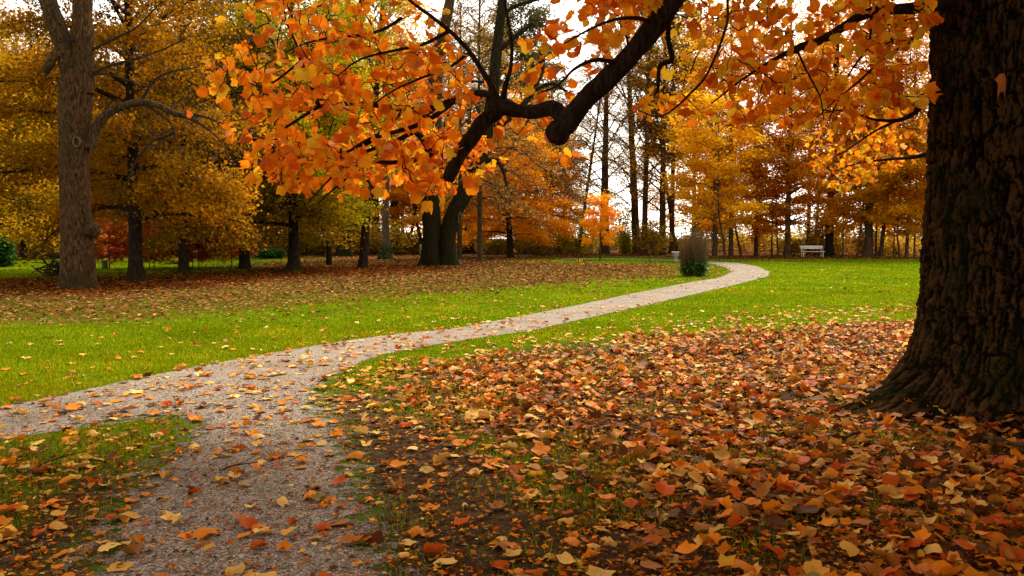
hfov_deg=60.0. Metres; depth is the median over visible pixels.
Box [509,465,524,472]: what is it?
fallen leaf
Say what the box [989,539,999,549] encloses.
fallen leaf
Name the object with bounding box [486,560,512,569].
fallen leaf
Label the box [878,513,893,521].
fallen leaf
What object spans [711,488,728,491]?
fallen leaf
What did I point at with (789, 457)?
fallen leaf
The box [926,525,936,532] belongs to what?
fallen leaf
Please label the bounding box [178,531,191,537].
fallen leaf
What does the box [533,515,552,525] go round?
fallen leaf
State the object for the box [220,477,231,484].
fallen leaf
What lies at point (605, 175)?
bare tree
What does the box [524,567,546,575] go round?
fallen leaf
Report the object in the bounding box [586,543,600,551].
fallen leaf
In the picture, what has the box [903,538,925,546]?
fallen leaf
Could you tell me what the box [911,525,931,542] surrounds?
fallen leaf
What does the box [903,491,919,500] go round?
fallen leaf
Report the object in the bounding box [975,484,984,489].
fallen leaf
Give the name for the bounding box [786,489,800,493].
fallen leaf
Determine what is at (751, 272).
gravel path
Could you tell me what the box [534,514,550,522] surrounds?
fallen leaf
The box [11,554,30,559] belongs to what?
fallen leaf
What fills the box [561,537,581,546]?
fallen leaf
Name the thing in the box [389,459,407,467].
fallen leaf
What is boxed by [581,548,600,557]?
fallen leaf
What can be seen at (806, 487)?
fallen leaf
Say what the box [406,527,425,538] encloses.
fallen leaf
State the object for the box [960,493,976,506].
fallen leaf
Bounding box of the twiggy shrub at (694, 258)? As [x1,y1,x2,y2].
[678,227,712,276]
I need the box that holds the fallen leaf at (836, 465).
[830,460,843,469]
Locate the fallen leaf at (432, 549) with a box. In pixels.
[417,541,444,554]
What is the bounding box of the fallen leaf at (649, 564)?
[640,559,665,569]
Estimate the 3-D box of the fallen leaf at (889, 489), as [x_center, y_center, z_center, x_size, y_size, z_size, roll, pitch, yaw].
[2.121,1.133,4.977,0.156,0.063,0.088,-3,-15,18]
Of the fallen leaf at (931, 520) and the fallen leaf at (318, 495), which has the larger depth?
the fallen leaf at (318, 495)
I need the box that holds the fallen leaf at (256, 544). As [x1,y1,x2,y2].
[250,539,268,547]
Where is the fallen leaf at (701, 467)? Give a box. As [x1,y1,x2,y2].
[692,462,709,473]
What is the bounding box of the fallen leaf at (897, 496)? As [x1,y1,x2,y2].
[883,493,903,498]
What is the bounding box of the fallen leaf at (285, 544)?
[275,538,292,549]
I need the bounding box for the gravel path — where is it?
[0,258,769,575]
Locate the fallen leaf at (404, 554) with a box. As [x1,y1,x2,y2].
[395,551,410,558]
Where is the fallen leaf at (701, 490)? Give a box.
[693,485,708,496]
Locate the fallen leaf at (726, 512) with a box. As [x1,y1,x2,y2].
[716,508,733,518]
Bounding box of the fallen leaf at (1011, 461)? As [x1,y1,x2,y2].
[1004,455,1016,467]
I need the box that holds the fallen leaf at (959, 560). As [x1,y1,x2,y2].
[947,557,963,563]
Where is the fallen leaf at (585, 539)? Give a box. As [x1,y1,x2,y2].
[580,537,594,543]
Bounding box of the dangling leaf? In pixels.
[995,0,1021,96]
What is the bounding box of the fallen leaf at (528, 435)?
[522,433,536,437]
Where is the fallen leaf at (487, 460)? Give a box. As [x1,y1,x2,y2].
[485,455,497,465]
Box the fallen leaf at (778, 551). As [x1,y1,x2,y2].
[760,542,785,557]
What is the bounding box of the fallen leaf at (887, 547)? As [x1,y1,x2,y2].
[871,542,899,559]
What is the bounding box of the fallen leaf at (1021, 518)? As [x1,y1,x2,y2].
[1013,515,1023,520]
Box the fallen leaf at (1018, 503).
[1011,501,1023,505]
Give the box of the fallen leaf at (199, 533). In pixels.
[191,527,217,540]
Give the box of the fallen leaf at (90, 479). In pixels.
[86,476,101,482]
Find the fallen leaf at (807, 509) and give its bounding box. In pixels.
[793,505,818,513]
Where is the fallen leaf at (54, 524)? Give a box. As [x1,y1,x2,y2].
[49,518,71,529]
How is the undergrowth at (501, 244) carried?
on the ground at (408, 477)
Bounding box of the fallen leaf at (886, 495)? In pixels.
[878,490,890,498]
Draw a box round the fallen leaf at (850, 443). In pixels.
[842,441,858,444]
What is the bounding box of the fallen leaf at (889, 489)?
[874,485,897,494]
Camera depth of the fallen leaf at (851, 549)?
4.11 m
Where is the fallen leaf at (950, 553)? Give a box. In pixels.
[945,551,965,561]
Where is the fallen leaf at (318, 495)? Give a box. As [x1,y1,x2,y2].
[310,491,327,500]
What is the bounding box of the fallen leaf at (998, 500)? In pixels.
[987,494,1008,506]
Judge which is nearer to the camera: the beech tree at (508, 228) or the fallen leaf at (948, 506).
the fallen leaf at (948, 506)
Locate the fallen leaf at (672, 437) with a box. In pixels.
[664,435,678,444]
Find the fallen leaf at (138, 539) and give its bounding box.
[125,535,145,543]
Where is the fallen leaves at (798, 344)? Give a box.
[0,266,1023,575]
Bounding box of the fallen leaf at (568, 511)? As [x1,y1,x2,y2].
[554,509,570,514]
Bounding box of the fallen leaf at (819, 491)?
[811,489,827,494]
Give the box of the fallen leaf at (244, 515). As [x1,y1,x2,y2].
[233,511,247,519]
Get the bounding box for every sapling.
[94,217,128,268]
[94,233,106,257]
[119,217,178,267]
[121,221,177,268]
[172,219,225,268]
[172,240,209,266]
[212,231,259,265]
[578,189,626,259]
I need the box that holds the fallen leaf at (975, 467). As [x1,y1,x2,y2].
[966,462,983,470]
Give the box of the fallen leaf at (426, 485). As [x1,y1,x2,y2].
[415,481,435,489]
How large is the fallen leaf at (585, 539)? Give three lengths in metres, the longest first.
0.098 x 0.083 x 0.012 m
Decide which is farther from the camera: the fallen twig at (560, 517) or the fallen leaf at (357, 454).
the fallen leaf at (357, 454)
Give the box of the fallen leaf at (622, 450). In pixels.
[617,444,633,455]
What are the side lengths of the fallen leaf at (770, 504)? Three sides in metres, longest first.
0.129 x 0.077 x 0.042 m
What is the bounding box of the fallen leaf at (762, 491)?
[752,485,769,496]
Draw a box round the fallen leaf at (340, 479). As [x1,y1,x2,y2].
[331,475,347,483]
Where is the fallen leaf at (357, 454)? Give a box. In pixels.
[346,451,364,458]
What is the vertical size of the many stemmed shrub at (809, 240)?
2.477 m
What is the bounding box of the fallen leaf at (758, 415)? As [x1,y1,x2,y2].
[752,410,765,421]
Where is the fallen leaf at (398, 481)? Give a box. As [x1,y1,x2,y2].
[390,476,402,487]
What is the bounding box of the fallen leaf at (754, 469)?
[751,468,764,471]
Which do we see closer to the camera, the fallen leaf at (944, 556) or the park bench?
the fallen leaf at (944, 556)
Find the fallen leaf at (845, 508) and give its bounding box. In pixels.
[832,505,851,510]
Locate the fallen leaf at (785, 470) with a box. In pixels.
[780,468,795,472]
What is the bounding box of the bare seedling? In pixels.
[646,239,658,263]
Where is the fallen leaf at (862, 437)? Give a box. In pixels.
[856,434,871,440]
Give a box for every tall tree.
[590,8,662,253]
[600,0,726,254]
[610,6,686,254]
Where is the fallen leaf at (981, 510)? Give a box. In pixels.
[969,503,991,514]
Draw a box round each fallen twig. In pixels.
[23,452,74,473]
[222,456,257,469]
[542,503,596,522]
[730,482,791,498]
[842,424,876,440]
[982,435,1023,446]
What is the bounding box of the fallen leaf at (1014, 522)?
[1011,517,1023,527]
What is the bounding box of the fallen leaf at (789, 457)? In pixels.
[782,453,798,462]
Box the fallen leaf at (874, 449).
[869,445,884,451]
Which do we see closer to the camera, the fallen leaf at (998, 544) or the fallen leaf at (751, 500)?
the fallen leaf at (998, 544)
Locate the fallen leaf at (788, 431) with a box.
[784,429,801,432]
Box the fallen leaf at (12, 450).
[9,447,30,452]
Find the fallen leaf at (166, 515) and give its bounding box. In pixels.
[158,510,181,520]
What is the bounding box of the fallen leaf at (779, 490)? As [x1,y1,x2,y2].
[772,487,786,492]
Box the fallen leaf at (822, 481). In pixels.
[814,477,828,484]
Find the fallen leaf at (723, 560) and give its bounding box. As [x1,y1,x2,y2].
[715,553,735,566]
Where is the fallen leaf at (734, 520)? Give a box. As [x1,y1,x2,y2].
[728,511,747,526]
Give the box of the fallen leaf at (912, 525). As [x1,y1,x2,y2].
[904,521,927,529]
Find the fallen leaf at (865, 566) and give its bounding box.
[855,562,869,571]
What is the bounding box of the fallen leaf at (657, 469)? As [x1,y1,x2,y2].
[652,466,667,478]
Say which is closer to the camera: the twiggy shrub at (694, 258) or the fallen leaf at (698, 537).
the fallen leaf at (698, 537)
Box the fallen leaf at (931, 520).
[921,513,937,523]
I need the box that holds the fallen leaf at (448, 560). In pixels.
[426,558,456,567]
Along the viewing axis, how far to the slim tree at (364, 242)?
43.59 m
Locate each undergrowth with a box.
[12,196,922,254]
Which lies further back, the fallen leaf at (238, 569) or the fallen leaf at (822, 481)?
the fallen leaf at (822, 481)
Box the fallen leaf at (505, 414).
[495,412,511,418]
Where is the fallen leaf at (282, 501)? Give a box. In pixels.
[272,496,287,506]
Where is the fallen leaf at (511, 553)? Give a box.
[505,548,522,556]
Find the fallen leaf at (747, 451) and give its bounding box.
[741,448,755,453]
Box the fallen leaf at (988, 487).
[973,483,993,489]
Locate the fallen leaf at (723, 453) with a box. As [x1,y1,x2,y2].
[712,448,729,459]
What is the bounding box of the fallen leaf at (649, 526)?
[634,524,655,530]
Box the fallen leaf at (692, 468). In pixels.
[687,466,706,473]
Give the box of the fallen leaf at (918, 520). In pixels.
[913,518,938,523]
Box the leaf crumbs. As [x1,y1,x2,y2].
[0,356,1023,575]
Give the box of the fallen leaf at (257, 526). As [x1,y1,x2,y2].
[251,524,266,528]
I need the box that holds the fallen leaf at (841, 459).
[832,452,846,464]
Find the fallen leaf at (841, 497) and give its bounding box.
[836,488,849,499]
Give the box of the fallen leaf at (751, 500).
[742,497,760,505]
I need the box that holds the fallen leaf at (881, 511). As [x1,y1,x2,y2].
[873,508,889,513]
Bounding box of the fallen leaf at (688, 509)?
[678,504,692,513]
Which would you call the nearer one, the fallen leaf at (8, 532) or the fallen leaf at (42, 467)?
the fallen leaf at (8, 532)
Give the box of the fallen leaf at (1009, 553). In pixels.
[1004,547,1015,562]
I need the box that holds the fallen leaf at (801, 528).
[794,522,805,532]
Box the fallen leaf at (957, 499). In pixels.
[950,493,965,503]
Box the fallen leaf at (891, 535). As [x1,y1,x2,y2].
[887,534,909,537]
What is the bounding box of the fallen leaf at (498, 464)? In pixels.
[491,462,508,467]
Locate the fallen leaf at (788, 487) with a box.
[780,481,794,492]
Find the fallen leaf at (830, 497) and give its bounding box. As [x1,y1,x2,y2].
[823,493,842,503]
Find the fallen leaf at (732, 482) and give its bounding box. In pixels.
[721,479,737,486]
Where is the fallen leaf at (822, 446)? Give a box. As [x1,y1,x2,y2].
[808,441,827,454]
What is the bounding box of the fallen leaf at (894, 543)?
[888,538,901,547]
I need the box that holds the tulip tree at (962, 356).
[186,0,1023,438]
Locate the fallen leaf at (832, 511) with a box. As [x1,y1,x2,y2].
[825,503,841,516]
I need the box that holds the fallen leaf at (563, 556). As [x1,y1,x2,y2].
[556,551,575,563]
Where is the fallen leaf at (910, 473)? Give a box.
[901,471,923,476]
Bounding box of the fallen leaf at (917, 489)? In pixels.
[904,485,928,493]
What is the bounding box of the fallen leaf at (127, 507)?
[115,505,137,511]
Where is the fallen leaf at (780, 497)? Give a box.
[774,494,789,503]
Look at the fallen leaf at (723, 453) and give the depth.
5.90 m
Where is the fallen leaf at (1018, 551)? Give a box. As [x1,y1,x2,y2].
[999,542,1023,559]
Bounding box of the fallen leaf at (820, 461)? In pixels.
[812,457,827,469]
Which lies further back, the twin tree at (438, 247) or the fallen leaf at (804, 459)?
the twin tree at (438, 247)
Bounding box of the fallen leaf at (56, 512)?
[45,510,66,515]
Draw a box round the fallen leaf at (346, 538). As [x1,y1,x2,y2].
[340,534,361,545]
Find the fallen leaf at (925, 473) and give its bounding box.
[920,471,933,476]
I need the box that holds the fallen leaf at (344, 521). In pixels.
[330,519,350,525]
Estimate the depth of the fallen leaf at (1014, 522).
4.51 m
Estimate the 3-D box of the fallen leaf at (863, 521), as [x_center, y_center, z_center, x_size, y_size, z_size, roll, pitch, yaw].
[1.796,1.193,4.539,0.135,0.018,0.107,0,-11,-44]
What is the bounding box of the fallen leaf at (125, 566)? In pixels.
[106,561,132,571]
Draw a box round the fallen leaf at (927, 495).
[920,490,931,500]
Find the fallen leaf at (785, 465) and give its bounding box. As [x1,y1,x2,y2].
[775,463,791,467]
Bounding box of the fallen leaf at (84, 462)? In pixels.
[74,460,92,465]
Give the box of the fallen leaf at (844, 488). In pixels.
[840,486,859,496]
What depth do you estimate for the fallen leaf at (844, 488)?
4.97 m
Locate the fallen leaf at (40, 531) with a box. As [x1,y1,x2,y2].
[31,524,47,537]
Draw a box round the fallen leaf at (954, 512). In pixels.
[943,507,962,515]
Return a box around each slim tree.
[269,72,381,252]
[295,0,375,265]
[326,0,428,267]
[329,14,404,240]
[352,63,406,253]
[362,69,440,229]
[389,0,530,257]
[395,0,585,261]
[484,62,613,255]
[539,65,642,236]
[629,73,706,251]
[652,0,783,256]
[658,84,773,258]
[673,0,792,255]
[697,126,770,255]
[704,17,810,254]
[739,138,814,255]
[743,135,820,255]
[762,0,849,254]
[772,20,865,253]
[799,132,878,255]
[819,119,908,256]
[821,107,911,255]
[837,0,930,256]
[842,103,928,256]
[858,15,930,256]
[862,129,926,256]
[877,148,926,256]
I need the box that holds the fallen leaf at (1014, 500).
[1008,497,1021,506]
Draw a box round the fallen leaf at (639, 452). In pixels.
[631,446,651,458]
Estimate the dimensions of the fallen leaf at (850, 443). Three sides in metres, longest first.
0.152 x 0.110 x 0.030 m
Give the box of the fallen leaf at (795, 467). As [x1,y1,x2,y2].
[781,463,801,471]
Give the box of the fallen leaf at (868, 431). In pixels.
[859,427,878,434]
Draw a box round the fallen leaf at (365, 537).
[351,534,371,541]
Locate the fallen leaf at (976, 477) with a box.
[966,472,980,487]
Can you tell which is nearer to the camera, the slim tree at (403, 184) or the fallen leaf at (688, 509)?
the fallen leaf at (688, 509)
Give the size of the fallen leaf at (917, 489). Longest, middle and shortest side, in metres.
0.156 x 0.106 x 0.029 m
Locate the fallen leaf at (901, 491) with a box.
[897,489,907,494]
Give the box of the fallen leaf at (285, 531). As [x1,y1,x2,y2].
[280,525,298,534]
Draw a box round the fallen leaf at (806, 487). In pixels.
[800,484,817,490]
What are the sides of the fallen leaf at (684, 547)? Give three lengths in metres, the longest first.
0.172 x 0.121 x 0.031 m
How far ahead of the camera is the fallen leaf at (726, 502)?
4.78 m
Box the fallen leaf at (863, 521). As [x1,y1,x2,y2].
[852,519,870,524]
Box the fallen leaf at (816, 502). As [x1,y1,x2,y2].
[804,499,824,516]
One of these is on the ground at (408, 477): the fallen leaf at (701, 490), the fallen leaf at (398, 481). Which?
the fallen leaf at (701, 490)
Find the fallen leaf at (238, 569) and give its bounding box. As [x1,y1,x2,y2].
[223,562,246,575]
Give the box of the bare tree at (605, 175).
[563,23,654,253]
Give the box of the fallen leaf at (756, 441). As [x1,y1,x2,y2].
[749,440,769,443]
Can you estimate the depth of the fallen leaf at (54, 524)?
4.54 m
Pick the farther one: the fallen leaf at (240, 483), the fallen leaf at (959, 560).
the fallen leaf at (240, 483)
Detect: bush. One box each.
[0,235,18,266]
[30,252,59,275]
[160,256,177,263]
[252,248,287,258]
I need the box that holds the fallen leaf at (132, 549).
[119,541,142,555]
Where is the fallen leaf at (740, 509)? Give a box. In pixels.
[730,503,747,517]
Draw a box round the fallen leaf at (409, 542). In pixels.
[399,539,416,544]
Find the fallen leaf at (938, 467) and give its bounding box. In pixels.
[928,465,945,470]
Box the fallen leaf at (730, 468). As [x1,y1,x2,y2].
[726,466,738,475]
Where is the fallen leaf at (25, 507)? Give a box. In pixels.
[14,505,29,511]
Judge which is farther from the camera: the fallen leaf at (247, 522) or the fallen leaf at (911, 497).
the fallen leaf at (911, 497)
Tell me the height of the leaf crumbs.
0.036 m
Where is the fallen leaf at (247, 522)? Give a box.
[236,517,257,529]
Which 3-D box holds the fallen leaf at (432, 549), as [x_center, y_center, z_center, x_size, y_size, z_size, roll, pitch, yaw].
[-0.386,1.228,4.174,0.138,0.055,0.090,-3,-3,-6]
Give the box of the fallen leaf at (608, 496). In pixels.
[599,493,617,499]
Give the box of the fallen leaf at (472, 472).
[466,468,482,473]
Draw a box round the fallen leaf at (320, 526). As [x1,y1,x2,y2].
[314,522,332,531]
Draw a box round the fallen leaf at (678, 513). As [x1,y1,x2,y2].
[667,507,683,524]
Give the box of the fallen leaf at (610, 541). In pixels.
[600,536,616,547]
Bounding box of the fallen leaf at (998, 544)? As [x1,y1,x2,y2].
[989,542,1002,554]
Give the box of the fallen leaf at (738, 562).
[728,556,746,567]
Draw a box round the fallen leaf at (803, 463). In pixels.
[796,461,810,465]
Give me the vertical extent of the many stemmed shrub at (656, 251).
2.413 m
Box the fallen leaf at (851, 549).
[839,540,866,556]
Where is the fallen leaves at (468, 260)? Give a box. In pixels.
[0,252,919,324]
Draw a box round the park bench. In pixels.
[800,246,824,256]
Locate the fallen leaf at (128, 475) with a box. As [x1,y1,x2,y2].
[116,472,132,478]
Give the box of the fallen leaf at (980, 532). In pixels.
[974,530,992,534]
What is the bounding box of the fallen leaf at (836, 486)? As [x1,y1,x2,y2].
[822,481,848,493]
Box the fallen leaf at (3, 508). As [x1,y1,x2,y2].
[0,504,16,512]
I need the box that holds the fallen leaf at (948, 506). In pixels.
[940,503,955,510]
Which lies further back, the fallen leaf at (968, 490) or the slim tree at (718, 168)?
the slim tree at (718, 168)
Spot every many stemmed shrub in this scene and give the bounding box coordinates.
[554,217,578,254]
[566,206,591,254]
[616,229,633,253]
[647,229,658,254]
[801,232,834,253]
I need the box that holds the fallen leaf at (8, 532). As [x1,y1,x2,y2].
[3,529,21,537]
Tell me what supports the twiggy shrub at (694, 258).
on the ground at (408, 477)
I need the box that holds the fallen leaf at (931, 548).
[923,543,943,553]
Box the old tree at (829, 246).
[768,0,891,255]
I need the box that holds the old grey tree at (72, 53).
[26,0,254,288]
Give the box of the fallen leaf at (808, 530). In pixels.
[799,526,820,536]
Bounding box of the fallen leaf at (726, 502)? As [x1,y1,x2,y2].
[717,495,732,508]
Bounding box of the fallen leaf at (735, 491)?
[730,486,743,497]
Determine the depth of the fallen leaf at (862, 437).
6.37 m
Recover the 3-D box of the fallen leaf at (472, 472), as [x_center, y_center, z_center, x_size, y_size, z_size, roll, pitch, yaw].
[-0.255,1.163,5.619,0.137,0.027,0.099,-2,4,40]
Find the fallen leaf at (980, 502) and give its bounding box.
[971,495,987,505]
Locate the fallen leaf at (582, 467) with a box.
[571,463,585,469]
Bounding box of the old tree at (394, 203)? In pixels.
[352,33,421,252]
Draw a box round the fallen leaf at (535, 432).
[529,430,540,437]
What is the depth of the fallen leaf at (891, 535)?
4.20 m
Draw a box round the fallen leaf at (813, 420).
[803,416,821,425]
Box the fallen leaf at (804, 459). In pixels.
[796,455,814,461]
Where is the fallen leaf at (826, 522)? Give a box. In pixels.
[817,518,833,525]
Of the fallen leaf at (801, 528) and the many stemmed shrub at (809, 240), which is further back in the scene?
the many stemmed shrub at (809, 240)
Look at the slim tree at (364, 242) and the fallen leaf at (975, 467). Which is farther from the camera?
the slim tree at (364, 242)
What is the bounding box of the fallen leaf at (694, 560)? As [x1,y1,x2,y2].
[684,556,701,562]
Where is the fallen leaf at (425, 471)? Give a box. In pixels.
[419,468,432,473]
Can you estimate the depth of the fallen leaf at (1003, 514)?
4.64 m
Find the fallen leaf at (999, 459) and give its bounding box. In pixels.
[991,455,1009,464]
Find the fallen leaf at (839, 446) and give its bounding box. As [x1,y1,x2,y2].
[826,441,843,449]
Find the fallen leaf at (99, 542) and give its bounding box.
[92,540,110,544]
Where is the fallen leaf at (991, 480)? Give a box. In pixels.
[985,475,999,488]
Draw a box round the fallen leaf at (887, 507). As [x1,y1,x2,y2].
[878,503,896,509]
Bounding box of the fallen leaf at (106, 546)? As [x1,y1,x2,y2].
[97,542,121,551]
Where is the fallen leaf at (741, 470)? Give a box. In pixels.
[735,467,750,473]
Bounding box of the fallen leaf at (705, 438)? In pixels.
[697,435,713,439]
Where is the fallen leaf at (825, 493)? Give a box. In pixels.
[817,489,835,495]
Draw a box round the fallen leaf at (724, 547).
[715,540,735,554]
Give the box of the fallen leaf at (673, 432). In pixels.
[663,429,681,438]
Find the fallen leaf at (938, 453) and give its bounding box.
[924,450,942,455]
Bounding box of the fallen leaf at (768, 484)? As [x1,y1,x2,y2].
[762,480,773,487]
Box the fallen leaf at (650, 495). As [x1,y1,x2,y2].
[642,492,655,498]
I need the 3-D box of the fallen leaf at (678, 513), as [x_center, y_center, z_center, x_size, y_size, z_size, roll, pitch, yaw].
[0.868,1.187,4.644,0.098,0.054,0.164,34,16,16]
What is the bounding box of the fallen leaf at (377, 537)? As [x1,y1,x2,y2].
[361,527,387,544]
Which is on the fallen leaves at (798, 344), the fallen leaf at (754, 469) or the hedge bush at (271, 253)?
the fallen leaf at (754, 469)
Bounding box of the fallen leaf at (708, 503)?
[699,499,720,509]
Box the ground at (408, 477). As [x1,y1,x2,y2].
[0,239,1023,575]
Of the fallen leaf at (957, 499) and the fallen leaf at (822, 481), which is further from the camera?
the fallen leaf at (822, 481)
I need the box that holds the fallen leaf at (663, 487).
[655,480,675,498]
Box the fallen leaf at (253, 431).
[243,429,257,434]
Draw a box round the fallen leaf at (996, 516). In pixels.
[989,511,1001,526]
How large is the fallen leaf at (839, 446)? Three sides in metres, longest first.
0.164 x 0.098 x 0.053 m
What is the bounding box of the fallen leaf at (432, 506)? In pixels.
[419,503,439,510]
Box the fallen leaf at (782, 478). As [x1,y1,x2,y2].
[777,472,788,482]
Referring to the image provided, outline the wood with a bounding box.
[97,96,893,238]
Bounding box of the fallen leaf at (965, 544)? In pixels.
[953,539,975,549]
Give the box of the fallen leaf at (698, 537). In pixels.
[695,534,714,547]
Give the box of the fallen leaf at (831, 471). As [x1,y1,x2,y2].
[821,468,840,478]
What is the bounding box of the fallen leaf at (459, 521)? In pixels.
[453,514,469,527]
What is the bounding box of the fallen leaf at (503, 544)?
[492,540,510,550]
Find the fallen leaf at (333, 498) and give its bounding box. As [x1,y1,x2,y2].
[318,496,336,502]
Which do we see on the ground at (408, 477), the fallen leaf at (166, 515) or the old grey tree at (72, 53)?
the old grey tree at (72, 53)
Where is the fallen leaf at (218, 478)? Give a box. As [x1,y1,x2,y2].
[212,476,229,480]
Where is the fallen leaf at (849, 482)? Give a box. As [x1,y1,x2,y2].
[837,479,853,486]
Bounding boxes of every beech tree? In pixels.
[0,0,59,260]
[0,0,113,252]
[0,0,274,280]
[0,11,119,257]
[0,17,127,257]
[21,0,345,272]
[51,33,159,238]
[57,0,372,268]
[94,19,218,228]
[148,0,418,270]
[209,3,309,257]
[373,38,418,227]
[397,102,520,252]
[398,74,463,223]
[411,3,481,203]
[441,82,586,257]
[444,1,518,129]
[464,85,599,253]
[464,89,612,252]
[554,91,593,237]
[656,48,728,231]
[723,0,847,256]
[794,0,929,256]
[859,0,930,218]
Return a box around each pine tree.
[476,0,571,251]
[625,0,733,252]
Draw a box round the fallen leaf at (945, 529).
[933,523,954,535]
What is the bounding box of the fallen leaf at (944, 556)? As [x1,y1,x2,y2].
[940,551,957,566]
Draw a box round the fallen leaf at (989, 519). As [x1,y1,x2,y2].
[981,513,1002,522]
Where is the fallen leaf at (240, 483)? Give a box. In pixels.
[238,482,253,485]
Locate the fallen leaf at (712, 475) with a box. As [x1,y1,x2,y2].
[705,473,718,478]
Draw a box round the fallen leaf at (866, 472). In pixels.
[865,468,876,475]
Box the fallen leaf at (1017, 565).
[1006,558,1023,569]
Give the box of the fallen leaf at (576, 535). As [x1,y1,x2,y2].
[562,531,580,537]
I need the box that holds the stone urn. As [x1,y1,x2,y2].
[671,252,678,261]
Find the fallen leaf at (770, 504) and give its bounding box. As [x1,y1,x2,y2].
[762,499,781,512]
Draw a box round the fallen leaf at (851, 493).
[839,487,860,495]
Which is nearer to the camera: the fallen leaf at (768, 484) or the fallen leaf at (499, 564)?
the fallen leaf at (499, 564)
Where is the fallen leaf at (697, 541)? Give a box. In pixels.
[693,539,709,545]
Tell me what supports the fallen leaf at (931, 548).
on the leaf crumbs
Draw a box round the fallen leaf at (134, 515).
[111,511,141,518]
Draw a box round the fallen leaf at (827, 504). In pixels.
[824,503,843,505]
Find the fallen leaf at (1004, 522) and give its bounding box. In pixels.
[994,518,1013,525]
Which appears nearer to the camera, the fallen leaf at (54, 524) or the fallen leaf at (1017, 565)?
the fallen leaf at (1017, 565)
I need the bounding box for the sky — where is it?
[0,0,928,238]
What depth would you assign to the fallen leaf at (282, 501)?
4.95 m
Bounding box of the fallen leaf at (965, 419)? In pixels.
[958,416,977,422]
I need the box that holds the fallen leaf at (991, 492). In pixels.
[983,490,1003,497]
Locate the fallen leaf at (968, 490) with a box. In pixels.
[962,488,978,494]
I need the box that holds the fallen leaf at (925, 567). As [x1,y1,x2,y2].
[909,560,929,573]
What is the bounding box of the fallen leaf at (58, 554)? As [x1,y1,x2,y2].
[53,549,69,557]
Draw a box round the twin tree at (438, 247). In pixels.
[417,0,581,265]
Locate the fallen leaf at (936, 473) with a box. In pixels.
[926,470,940,475]
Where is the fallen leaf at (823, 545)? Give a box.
[811,539,836,550]
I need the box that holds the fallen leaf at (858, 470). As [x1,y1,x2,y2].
[848,467,864,473]
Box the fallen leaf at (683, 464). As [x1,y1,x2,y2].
[672,458,690,467]
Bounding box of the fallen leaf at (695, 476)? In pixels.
[688,470,703,482]
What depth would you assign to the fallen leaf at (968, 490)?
5.15 m
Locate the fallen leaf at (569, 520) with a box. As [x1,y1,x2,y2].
[558,515,579,524]
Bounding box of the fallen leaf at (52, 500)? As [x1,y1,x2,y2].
[40,498,59,507]
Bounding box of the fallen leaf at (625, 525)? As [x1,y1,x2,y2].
[617,521,632,528]
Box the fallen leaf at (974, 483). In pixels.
[963,478,990,490]
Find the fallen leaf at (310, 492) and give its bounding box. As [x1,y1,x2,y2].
[302,490,315,500]
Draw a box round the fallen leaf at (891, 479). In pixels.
[882,473,903,486]
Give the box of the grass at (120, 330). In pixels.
[0,258,1023,575]
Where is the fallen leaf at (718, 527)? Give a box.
[708,524,732,532]
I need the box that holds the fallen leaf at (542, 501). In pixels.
[538,500,551,504]
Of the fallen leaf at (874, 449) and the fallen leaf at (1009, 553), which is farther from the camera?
the fallen leaf at (874, 449)
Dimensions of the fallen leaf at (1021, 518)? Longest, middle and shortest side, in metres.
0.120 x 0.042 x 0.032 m
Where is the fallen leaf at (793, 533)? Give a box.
[781,531,799,534]
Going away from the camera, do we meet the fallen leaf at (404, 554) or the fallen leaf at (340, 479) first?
the fallen leaf at (404, 554)
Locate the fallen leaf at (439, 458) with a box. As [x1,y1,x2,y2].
[433,453,450,461]
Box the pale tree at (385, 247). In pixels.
[332,0,437,259]
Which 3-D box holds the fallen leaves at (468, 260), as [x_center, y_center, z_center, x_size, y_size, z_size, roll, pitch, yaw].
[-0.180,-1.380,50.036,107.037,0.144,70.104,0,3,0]
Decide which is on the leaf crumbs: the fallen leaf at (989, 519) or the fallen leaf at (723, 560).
the fallen leaf at (723, 560)
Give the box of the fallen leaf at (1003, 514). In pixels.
[994,512,1007,516]
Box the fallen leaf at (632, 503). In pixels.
[627,499,645,508]
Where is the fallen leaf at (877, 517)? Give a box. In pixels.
[875,507,891,520]
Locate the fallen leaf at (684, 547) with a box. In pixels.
[673,540,702,553]
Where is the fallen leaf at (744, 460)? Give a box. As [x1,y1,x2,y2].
[739,458,754,465]
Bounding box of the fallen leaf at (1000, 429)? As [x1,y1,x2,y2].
[995,425,1008,431]
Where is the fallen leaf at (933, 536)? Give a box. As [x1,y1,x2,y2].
[926,532,948,545]
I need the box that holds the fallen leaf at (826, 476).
[816,474,835,478]
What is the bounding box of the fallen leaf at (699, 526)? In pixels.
[694,522,713,530]
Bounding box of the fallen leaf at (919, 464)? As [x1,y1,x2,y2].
[908,461,931,469]
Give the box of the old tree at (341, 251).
[286,0,398,256]
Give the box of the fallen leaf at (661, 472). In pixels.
[655,469,668,476]
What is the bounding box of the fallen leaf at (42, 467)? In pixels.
[30,464,47,472]
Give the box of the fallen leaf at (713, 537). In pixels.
[699,529,722,544]
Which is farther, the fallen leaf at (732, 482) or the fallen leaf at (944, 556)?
the fallen leaf at (732, 482)
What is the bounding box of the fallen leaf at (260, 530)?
[251,527,268,534]
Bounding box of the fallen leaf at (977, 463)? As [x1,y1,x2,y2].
[962,461,983,466]
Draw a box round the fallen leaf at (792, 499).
[783,496,803,501]
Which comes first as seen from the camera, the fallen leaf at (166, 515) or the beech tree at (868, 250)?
the fallen leaf at (166, 515)
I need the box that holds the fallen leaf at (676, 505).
[663,502,687,506]
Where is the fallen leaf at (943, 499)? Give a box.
[932,497,947,504]
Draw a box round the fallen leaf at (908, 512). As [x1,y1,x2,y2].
[904,506,914,517]

